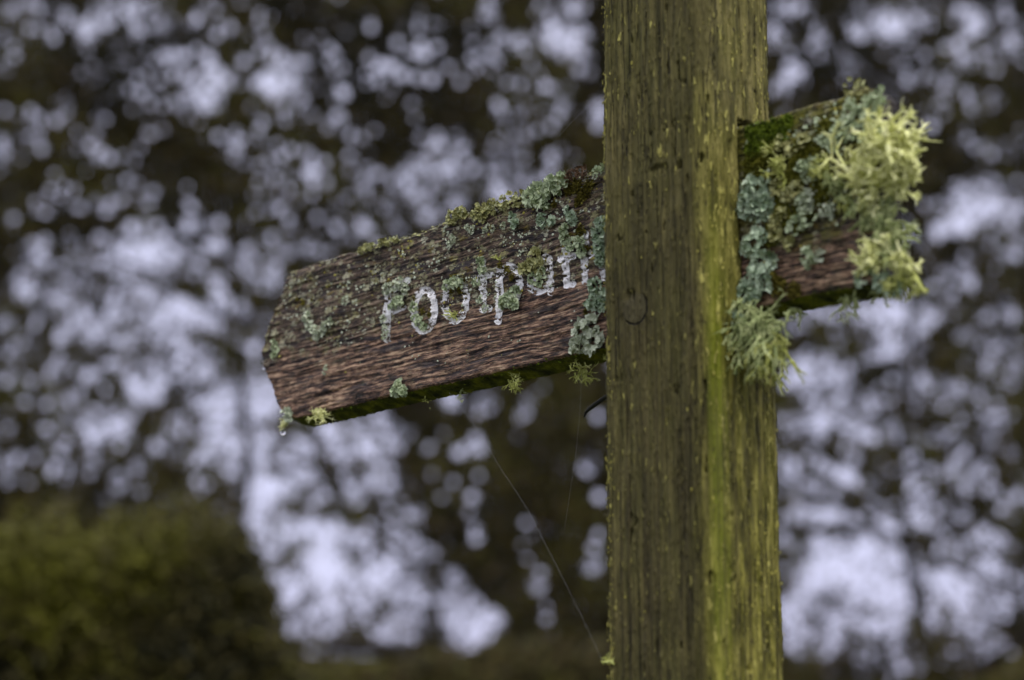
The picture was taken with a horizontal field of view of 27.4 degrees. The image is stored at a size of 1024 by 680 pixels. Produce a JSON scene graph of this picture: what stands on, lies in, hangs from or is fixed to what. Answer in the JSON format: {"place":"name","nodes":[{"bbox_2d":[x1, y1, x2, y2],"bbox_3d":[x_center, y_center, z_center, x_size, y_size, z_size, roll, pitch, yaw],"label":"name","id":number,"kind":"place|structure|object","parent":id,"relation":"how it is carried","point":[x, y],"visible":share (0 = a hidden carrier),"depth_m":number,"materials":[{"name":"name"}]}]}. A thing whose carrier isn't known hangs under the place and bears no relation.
{"place":"outdoors","nodes":[
{"label":"outdoors","id":0,"kind":"place"},
{"bbox_2d":[0,0,1023,679],"label":"sky","id":1,"kind":"structure","parent":0,"point":[326,572],"materials":[{"name":"white"}]},
{"bbox_3d":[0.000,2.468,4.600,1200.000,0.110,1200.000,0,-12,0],"label":"ground","id":2,"kind":"structure","parent":0,"visible":0},
{"bbox_2d":[0,104,28,402],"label":"woodland tree","id":3,"kind":"object","parent":2,"relation":"on","point":[5,351],"visible":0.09,"depth_m":12.38,"materials":[{"name":"green plant"}]},
{"bbox_2d":[0,0,163,546],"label":"woodland tree","id":4,"kind":"object","parent":2,"relation":"on","point":[59,66],"visible":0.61,"depth_m":11.70,"materials":[{"name":"green plant"}]},
{"bbox_2d":[0,489,312,679],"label":"mossy bush","id":5,"kind":"object","parent":2,"relation":"on","point":[175,594],"visible":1,"depth_m":7.26,"materials":[{"name":"green plant"}]},
{"bbox_2d":[65,0,409,673],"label":"woodland tree","id":6,"kind":"object","parent":2,"relation":"on","point":[188,155],"visible":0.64,"depth_m":11.71,"materials":[{"name":"green plant"}]},
{"bbox_2d":[340,0,609,679],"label":"woodland tree","id":7,"kind":"object","parent":2,"relation":"on","point":[488,564],"visible":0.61,"depth_m":11.68,"materials":[{"name":"green plant"}]},
{"bbox_2d":[329,633,470,678],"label":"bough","id":8,"kind":"object","parent":7,"relation":"attached to","point":[340,643],"visible":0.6,"depth_m":11.56,"materials":[{"name":"brown plant"}]},
{"bbox_2d":[261,0,899,679],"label":"fingerpost","id":9,"kind":"object","parent":2,"relation":"on","point":[677,94],"visible":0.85,"depth_m":1.84,"materials":[{"name":"brown wood"}]},
{"bbox_2d":[270,339,278,359],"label":"leafy lichen","id":10,"kind":"object","parent":9,"relation":"attached to","point":[274,353],"visible":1,"depth_m":2.30},
{"bbox_2d":[278,416,288,433],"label":"bushy lichen","id":11,"kind":"object","parent":9,"relation":"attached to","point":[282,425],"visible":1,"depth_m":2.27},
{"bbox_2d":[280,406,292,422],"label":"leafy lichen","id":12,"kind":"object","parent":9,"relation":"attached to","point":[288,413],"visible":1,"depth_m":2.26},
{"bbox_2d":[294,296,313,306],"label":"moss cushion","id":13,"kind":"object","parent":9,"relation":"attached to","point":[303,301],"visible":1,"depth_m":2.27,"materials":[{"name":"green plant"}]},
{"bbox_2d":[302,310,333,341],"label":"leafy lichen","id":14,"kind":"object","parent":9,"relation":"attached to","point":[323,328],"visible":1,"depth_m":2.25},
{"bbox_2d":[305,408,334,426],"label":"bushy lichen","id":15,"kind":"object","parent":9,"relation":"attached to","point":[318,414],"visible":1,"depth_m":2.22},
{"bbox_2d":[322,364,327,374],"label":"leafy lichen","id":16,"kind":"object","parent":9,"relation":"attached to","point":[325,368],"visible":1,"depth_m":2.23},
{"bbox_2d":[341,295,347,305],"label":"leafy lichen","id":17,"kind":"object","parent":9,"relation":"attached to","point":[342,300],"visible":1,"depth_m":2.22},
{"bbox_2d":[357,242,373,254],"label":"leafy lichen","id":18,"kind":"object","parent":9,"relation":"attached to","point":[366,246],"visible":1,"depth_m":2.21},
{"bbox_2d":[379,314,388,340],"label":"leafy lichen","id":19,"kind":"object","parent":9,"relation":"attached to","point":[384,318],"visible":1,"depth_m":2.17},
{"bbox_2d":[378,235,398,247],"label":"leafy lichen","id":20,"kind":"object","parent":9,"relation":"attached to","point":[382,242],"visible":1,"depth_m":2.18},
{"bbox_2d":[381,275,409,295],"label":"leafy lichen","id":21,"kind":"object","parent":9,"relation":"attached to","point":[397,285],"visible":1,"depth_m":2.16},
{"bbox_2d":[387,295,403,310],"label":"leafy lichen","id":22,"kind":"object","parent":9,"relation":"attached to","point":[396,302],"visible":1,"depth_m":2.16},
{"bbox_2d":[389,378,407,397],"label":"leafy lichen","id":23,"kind":"object","parent":9,"relation":"attached to","point":[398,388],"visible":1,"depth_m":2.13},
{"bbox_2d":[409,301,427,331],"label":"leafy lichen","id":24,"kind":"object","parent":9,"relation":"attached to","point":[418,318],"visible":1,"depth_m":2.13},
{"bbox_2d":[412,296,431,316],"bbox_3d":[-0.091,-0.033,2.132,0.005,0.027,0.030,11,-16,-43],"label":"moss cushion","id":25,"kind":"object","parent":9,"relation":"attached to","point":[421,311],"visible":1,"depth_m":2.13,"materials":[{"name":"green plant"}]},
{"bbox_2d":[278,177,603,378],"bbox_3d":[-0.086,-0.046,2.130,0.006,0.151,0.476,11,-16,-43],"label":"crust lichen","id":26,"kind":"object","parent":9,"relation":"attached to","point":[544,239],"visible":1,"depth_m":2.12},
{"bbox_2d":[441,309,458,321],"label":"bushy lichen","id":27,"kind":"object","parent":9,"relation":"attached to","point":[453,315],"visible":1,"depth_m":2.09},
{"bbox_2d":[447,234,455,246],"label":"leafy lichen","id":28,"kind":"object","parent":9,"relation":"attached to","point":[452,236],"visible":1,"depth_m":2.11},
{"bbox_2d":[441,275,462,291],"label":"leafy lichen","id":29,"kind":"object","parent":9,"relation":"attached to","point":[457,282],"visible":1,"depth_m":2.10},
{"bbox_2d":[447,274,464,294],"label":"moss cushion","id":30,"kind":"object","parent":9,"relation":"attached to","point":[458,289],"visible":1,"depth_m":2.10,"materials":[{"name":"green plant"}]},
{"bbox_2d":[445,205,467,225],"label":"leafy lichen","id":31,"kind":"object","parent":9,"relation":"attached to","point":[458,212],"visible":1,"depth_m":2.11},
{"bbox_2d":[456,388,467,402],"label":"bushy lichen","id":32,"kind":"object","parent":9,"relation":"attached to","point":[460,395],"visible":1,"depth_m":2.09},
{"bbox_2d":[464,223,474,234],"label":"leafy lichen","id":33,"kind":"object","parent":9,"relation":"attached to","point":[468,228],"visible":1,"depth_m":2.09},
{"bbox_2d":[364,172,592,248],"bbox_3d":[-0.036,-0.127,2.096,0.010,0.020,0.356,11,-16,-43],"label":"crust lichen","id":34,"kind":"object","parent":9,"relation":"attached to","point":[475,212],"visible":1,"depth_m":2.12},
{"bbox_2d":[472,256,486,286],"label":"leafy lichen","id":35,"kind":"object","parent":9,"relation":"attached to","point":[482,270],"visible":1,"depth_m":2.07},
{"bbox_2d":[471,278,488,312],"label":"leafy lichen","id":36,"kind":"object","parent":9,"relation":"attached to","point":[479,300],"visible":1,"depth_m":2.07},
{"bbox_2d":[470,197,498,223],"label":"leafy lichen","id":37,"kind":"object","parent":9,"relation":"attached to","point":[482,214],"visible":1,"depth_m":2.08},
{"bbox_2d":[482,222,504,233],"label":"leafy lichen","id":38,"kind":"object","parent":9,"relation":"attached to","point":[486,229],"visible":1,"depth_m":2.07},
{"bbox_2d":[496,260,513,281],"bbox_3d":[-0.007,-0.068,2.049,0.006,0.025,0.025,11,-16,-43],"label":"moss cushion","id":39,"kind":"object","parent":9,"relation":"attached to","point":[507,270],"visible":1,"depth_m":2.05,"materials":[{"name":"green plant"}]},
{"bbox_2d":[498,284,521,310],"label":"leafy lichen","id":40,"kind":"object","parent":9,"relation":"attached to","point":[508,299],"visible":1,"depth_m":2.03},
{"bbox_2d":[497,189,522,211],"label":"leafy lichen","id":41,"kind":"object","parent":9,"relation":"attached to","point":[503,205],"visible":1,"depth_m":2.06},
{"bbox_2d":[501,372,523,394],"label":"bushy lichen","id":42,"kind":"object","parent":9,"relation":"attached to","point":[511,386],"visible":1,"depth_m":2.03},
{"bbox_2d":[508,211,518,229],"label":"leafy lichen","id":43,"kind":"object","parent":9,"relation":"attached to","point":[514,219],"visible":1,"depth_m":2.05},
{"bbox_2d":[517,246,543,274],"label":"leafy lichen","id":44,"kind":"object","parent":9,"relation":"attached to","point":[529,264],"visible":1,"depth_m":2.02},
{"bbox_2d":[521,180,550,211],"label":"leafy lichen","id":45,"kind":"object","parent":9,"relation":"attached to","point":[535,193],"visible":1,"depth_m":2.03},
{"bbox_2d":[527,266,546,287],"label":"leafy lichen","id":46,"kind":"object","parent":9,"relation":"attached to","point":[537,276],"visible":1,"depth_m":2.01},
{"bbox_2d":[535,213,555,229],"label":"leafy lichen","id":47,"kind":"object","parent":9,"relation":"attached to","point":[540,219],"visible":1,"depth_m":2.02},
{"bbox_2d":[542,170,570,196],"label":"leafy lichen","id":48,"kind":"object","parent":9,"relation":"attached to","point":[550,181],"visible":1,"depth_m":2.01},
{"bbox_2d":[563,204,578,225],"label":"leafy lichen","id":49,"kind":"object","parent":9,"relation":"attached to","point":[573,218],"visible":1,"depth_m":1.99},
{"bbox_2d":[558,222,586,258],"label":"leafy lichen","id":50,"kind":"object","parent":9,"relation":"attached to","point":[568,249],"visible":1,"depth_m":1.99},
{"bbox_2d":[551,176,594,208],"bbox_3d":[0.057,-0.140,1.997,0.007,0.032,0.060,11,-16,-43],"label":"moss cushion","id":51,"kind":"object","parent":9,"relation":"attached to","point":[573,189],"visible":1,"depth_m":1.99,"materials":[{"name":"green plant"}]},
{"bbox_2d":[563,164,587,182],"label":"leafy lichen","id":52,"kind":"object","parent":9,"relation":"attached to","point":[568,174],"visible":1,"depth_m":1.99},
{"bbox_2d":[304,284,855,418],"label":"moss crumbs","id":53,"kind":"object","parent":9,"relation":"attached to","point":[578,354],"visible":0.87,"depth_m":2.00,"materials":[{"name":"green plant"}]},
{"bbox_2d":[565,358,598,385],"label":"bushy lichen","id":54,"kind":"object","parent":9,"relation":"attached to","point":[583,372],"visible":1,"depth_m":1.97},
{"bbox_2d":[573,224,590,252],"bbox_3d":[0.065,-0.094,1.979,0.006,0.032,0.023,11,-16,-43],"label":"moss cushion","id":55,"kind":"object","parent":9,"relation":"attached to","point":[579,230],"visible":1,"depth_m":1.98,"materials":[{"name":"green plant"}]},
{"bbox_2d":[573,304,598,335],"bbox_3d":[0.071,-0.021,1.958,0.007,0.034,0.038,11,-16,-43],"label":"moss cushion","id":56,"kind":"object","parent":9,"relation":"attached to","point":[584,312],"visible":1,"depth_m":1.96,"materials":[{"name":"green plant"}]},
{"bbox_2d":[568,312,604,356],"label":"leafy lichen","id":57,"kind":"object","parent":9,"relation":"attached to","point":[584,339],"visible":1,"depth_m":1.95},
{"bbox_2d":[582,276,605,313],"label":"leafy lichen","id":58,"kind":"object","parent":9,"relation":"attached to","point":[596,295],"visible":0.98,"depth_m":1.95},
{"bbox_2d":[584,395,606,416],"bbox_3d":[0.087,0.060,1.988,0.004,0.021,0.054,11,-16,-43],"label":"bent nail","id":59,"kind":"object","parent":9,"relation":"attached to","point":[598,402],"visible":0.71,"depth_m":1.99,"materials":[{"name":"black metal"}]},
{"bbox_2d":[590,215,604,267],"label":"leafy lichen","id":60,"kind":"object","parent":9,"relation":"attached to","point":[599,251],"visible":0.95,"depth_m":1.96},
{"bbox_2d":[591,163,603,177],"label":"leafy lichen","id":61,"kind":"object","parent":9,"relation":"attached to","point":[597,168],"visible":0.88,"depth_m":1.97},
{"bbox_2d":[601,652,614,664],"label":"bushy lichen","id":62,"kind":"object","parent":9,"relation":"attached to","point":[606,661],"visible":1,"depth_m":1.82},
{"bbox_2d":[601,6,783,679],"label":"lichen","id":63,"kind":"object","parent":9,"relation":"attached to","point":[687,408],"visible":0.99,"depth_m":1.82},
{"bbox_2d":[731,308,744,338],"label":"leafy lichen","id":64,"kind":"object","parent":9,"relation":"attached to","point":[734,314],"visible":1,"depth_m":1.81},
{"bbox_2d":[734,172,774,223],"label":"leafy lichen","id":65,"kind":"object","parent":9,"relation":"attached to","point":[751,199],"visible":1,"depth_m":1.82},
{"bbox_2d":[736,224,778,305],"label":"leafy lichen","id":66,"kind":"object","parent":9,"relation":"attached to","point":[758,271],"visible":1,"depth_m":1.81},
{"bbox_2d":[714,288,807,384],"bbox_3d":[0.207,-0.004,1.801,0.075,0.088,0.089,11,-16,-43],"label":"bushy lichen","id":67,"kind":"object","parent":9,"relation":"attached to","point":[754,330],"visible":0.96,"depth_m":1.79},
{"bbox_2d":[742,113,793,161],"bbox_3d":[0.223,-0.175,1.829,0.009,0.041,0.058,11,-16,-43],"label":"moss cushion","id":68,"kind":"object","parent":9,"relation":"attached to","point":[756,134],"visible":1,"depth_m":1.83,"materials":[{"name":"green plant"}]},
{"bbox_2d":[729,331,807,396],"bbox_3d":[0.214,0.017,1.788,0.047,0.065,0.075,6,-13,-28],"label":"bushy lichen","id":69,"kind":"object","parent":9,"relation":"attached to","point":[782,343],"visible":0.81,"depth_m":1.78},
{"bbox_2d":[759,139,790,189],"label":"bushy lichen","id":70,"kind":"object","parent":9,"relation":"attached to","point":[776,166],"visible":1,"depth_m":1.81},
{"bbox_2d":[767,206,794,251],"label":"leafy lichen","id":71,"kind":"object","parent":9,"relation":"attached to","point":[774,228],"visible":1,"depth_m":1.80},
{"bbox_2d":[768,269,800,299],"bbox_3d":[0.231,-0.048,1.794,0.008,0.032,0.041,11,-16,-43],"label":"moss cushion","id":72,"kind":"object","parent":9,"relation":"attached to","point":[792,289],"visible":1,"depth_m":1.79,"materials":[{"name":"green plant"}]},
{"bbox_2d":[741,118,833,247],"bbox_3d":[0.237,-0.132,1.805,0.008,0.102,0.105,11,-16,-43],"label":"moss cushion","id":73,"kind":"object","parent":9,"relation":"attached to","point":[759,162],"visible":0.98,"depth_m":1.80,"materials":[{"name":"green plant"}]},
{"bbox_2d":[768,177,803,202],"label":"leafy lichen","id":74,"kind":"object","parent":73,"relation":"attached to","point":[792,194],"visible":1,"depth_m":1.80},
{"bbox_2d":[794,154,821,183],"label":"leafy lichen","id":75,"kind":"object","parent":73,"relation":"attached to","point":[805,167],"visible":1,"depth_m":1.79},
{"bbox_2d":[745,93,875,262],"bbox_3d":[0.255,-0.129,1.786,0.003,0.146,0.145,11,-16,-43],"label":"crust lichen","id":76,"kind":"object","parent":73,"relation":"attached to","point":[814,139],"visible":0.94,"depth_m":1.79},
{"bbox_2d":[818,203,834,217],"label":"leafy lichen","id":77,"kind":"object","parent":73,"relation":"attached to","point":[825,206],"visible":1,"depth_m":1.77},
{"bbox_2d":[773,131,810,156],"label":"leafy lichen","id":78,"kind":"object","parent":9,"relation":"attached to","point":[778,145],"visible":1,"depth_m":1.81},
{"bbox_2d":[785,192,817,235],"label":"leafy lichen","id":79,"kind":"object","parent":9,"relation":"attached to","point":[793,220],"visible":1,"depth_m":1.79},
{"bbox_2d":[799,188,815,214],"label":"leafy lichen","id":80,"kind":"object","parent":9,"relation":"attached to","point":[810,199],"visible":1,"depth_m":1.78},
{"bbox_2d":[799,246,816,269],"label":"leafy lichen","id":81,"kind":"object","parent":9,"relation":"attached to","point":[808,253],"visible":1,"depth_m":1.77},
{"bbox_2d":[813,248,825,262],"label":"leafy lichen","id":82,"kind":"object","parent":9,"relation":"attached to","point":[818,253],"visible":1,"depth_m":1.77},
{"bbox_2d":[807,153,849,191],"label":"bushy lichen","id":83,"kind":"object","parent":9,"relation":"attached to","point":[825,167],"visible":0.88,"depth_m":1.77},
{"bbox_2d":[816,118,847,153],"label":"leafy lichen","id":84,"kind":"object","parent":9,"relation":"attached to","point":[826,141],"visible":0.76,"depth_m":1.78},
{"bbox_2d":[822,170,849,202],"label":"bushy lichen","id":85,"kind":"object","parent":9,"relation":"attached to","point":[836,183],"visible":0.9,"depth_m":1.76},
{"bbox_2d":[828,289,859,324],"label":"bushy lichen","id":86,"kind":"object","parent":9,"relation":"attached to","point":[848,302],"visible":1,"depth_m":1.75},
{"bbox_2d":[834,192,855,217],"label":"bushy lichen","id":87,"kind":"object","parent":9,"relation":"attached to","point":[840,206],"visible":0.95,"depth_m":1.75},
{"bbox_2d":[843,77,867,97],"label":"leafy lichen","id":88,"kind":"object","parent":9,"relation":"attached to","point":[855,87],"visible":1,"depth_m":1.76},
{"bbox_2d":[837,95,882,143],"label":"leafy lichen","id":89,"kind":"object","parent":9,"relation":"attached to","point":[854,109],"visible":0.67,"depth_m":1.76},
{"bbox_2d":[840,185,910,250],"bbox_3d":[0.301,-0.100,1.727,0.036,0.066,0.061,11,-16,-43],"label":"bushy lichen","id":90,"kind":"object","parent":9,"relation":"attached to","point":[882,214],"visible":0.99,"depth_m":1.72},
{"bbox_2d":[867,84,887,110],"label":"leafy lichen","id":91,"kind":"object","parent":9,"relation":"attached to","point":[879,96],"visible":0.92,"depth_m":1.75},
{"bbox_2d":[853,268,902,298],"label":"leafy lichen","id":92,"kind":"object","parent":9,"relation":"attached to","point":[881,276],"visible":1,"depth_m":1.72},
{"bbox_2d":[816,99,941,228],"bbox_3d":[0.303,-0.142,1.736,0.098,0.108,0.102,11,-16,-43],"label":"bushy lichen","id":93,"kind":"object","parent":9,"relation":"attached to","point":[885,147],"visible":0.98,"depth_m":1.72},
{"bbox_2d":[866,286,893,307],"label":"bushy lichen","id":94,"kind":"object","parent":9,"relation":"attached to","point":[873,292],"visible":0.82,"depth_m":1.73},
{"bbox_2d":[844,231,924,278],"bbox_3d":[0.304,-0.069,1.720,0.039,0.043,0.067,11,-16,-43],"label":"bushy lichen","id":95,"kind":"object","parent":9,"relation":"attached to","point":[866,259],"visible":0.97,"depth_m":1.71},
{"bbox_2d":[874,217,922,271],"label":"bushy lichen","id":96,"kind":"object","parent":9,"relation":"attached to","point":[901,234],"visible":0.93,"depth_m":1.71},
{"bbox_2d":[879,143,925,205],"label":"bushy lichen","id":97,"kind":"object","parent":9,"relation":"attached to","point":[909,172],"visible":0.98,"depth_m":1.71},
{"bbox_2d":[878,250,928,303],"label":"bushy lichen","id":98,"kind":"object","parent":9,"relation":"attached to","point":[904,279],"visible":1,"depth_m":1.70},
{"bbox_2d":[299,634,1023,679],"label":"undergrowth","id":99,"kind":"object","parent":2,"relation":"on","point":[562,664],"visible":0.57,"depth_m":10.37,"materials":[{"name":"green plant"}]},
{"bbox_2d":[521,0,847,679],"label":"woodland tree","id":100,"kind":"object","parent":2,"relation":"on","point":[778,103],"visible":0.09,"depth_m":11.73,"materials":[{"name":"green plant"}]},
{"bbox_2d":[778,0,1023,679],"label":"woodland tree","id":101,"kind":"object","parent":2,"relation":"on","point":[941,163],"visible":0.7,"depth_m":11.72,"materials":[{"name":"green plant"}]},
{"bbox_2d":[781,522,1023,594],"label":"bough","id":102,"kind":"object","parent":101,"relation":"attached to","point":[817,530],"visible":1,"depth_m":11.58,"materials":[{"name":"brown plant"}]},
{"bbox_2d":[962,632,1023,679],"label":"bough","id":103,"kind":"object","parent":101,"relation":"attached to","point":[1008,647],"visible":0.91,"depth_m":11.58,"materials":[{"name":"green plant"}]},
{"bbox_2d":[963,30,1023,668],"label":"woodland tree","id":104,"kind":"object","parent":2,"relation":"on","point":[1005,272],"visible":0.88,"depth_m":11.70,"materials":[{"name":"green plant"}]}
]}

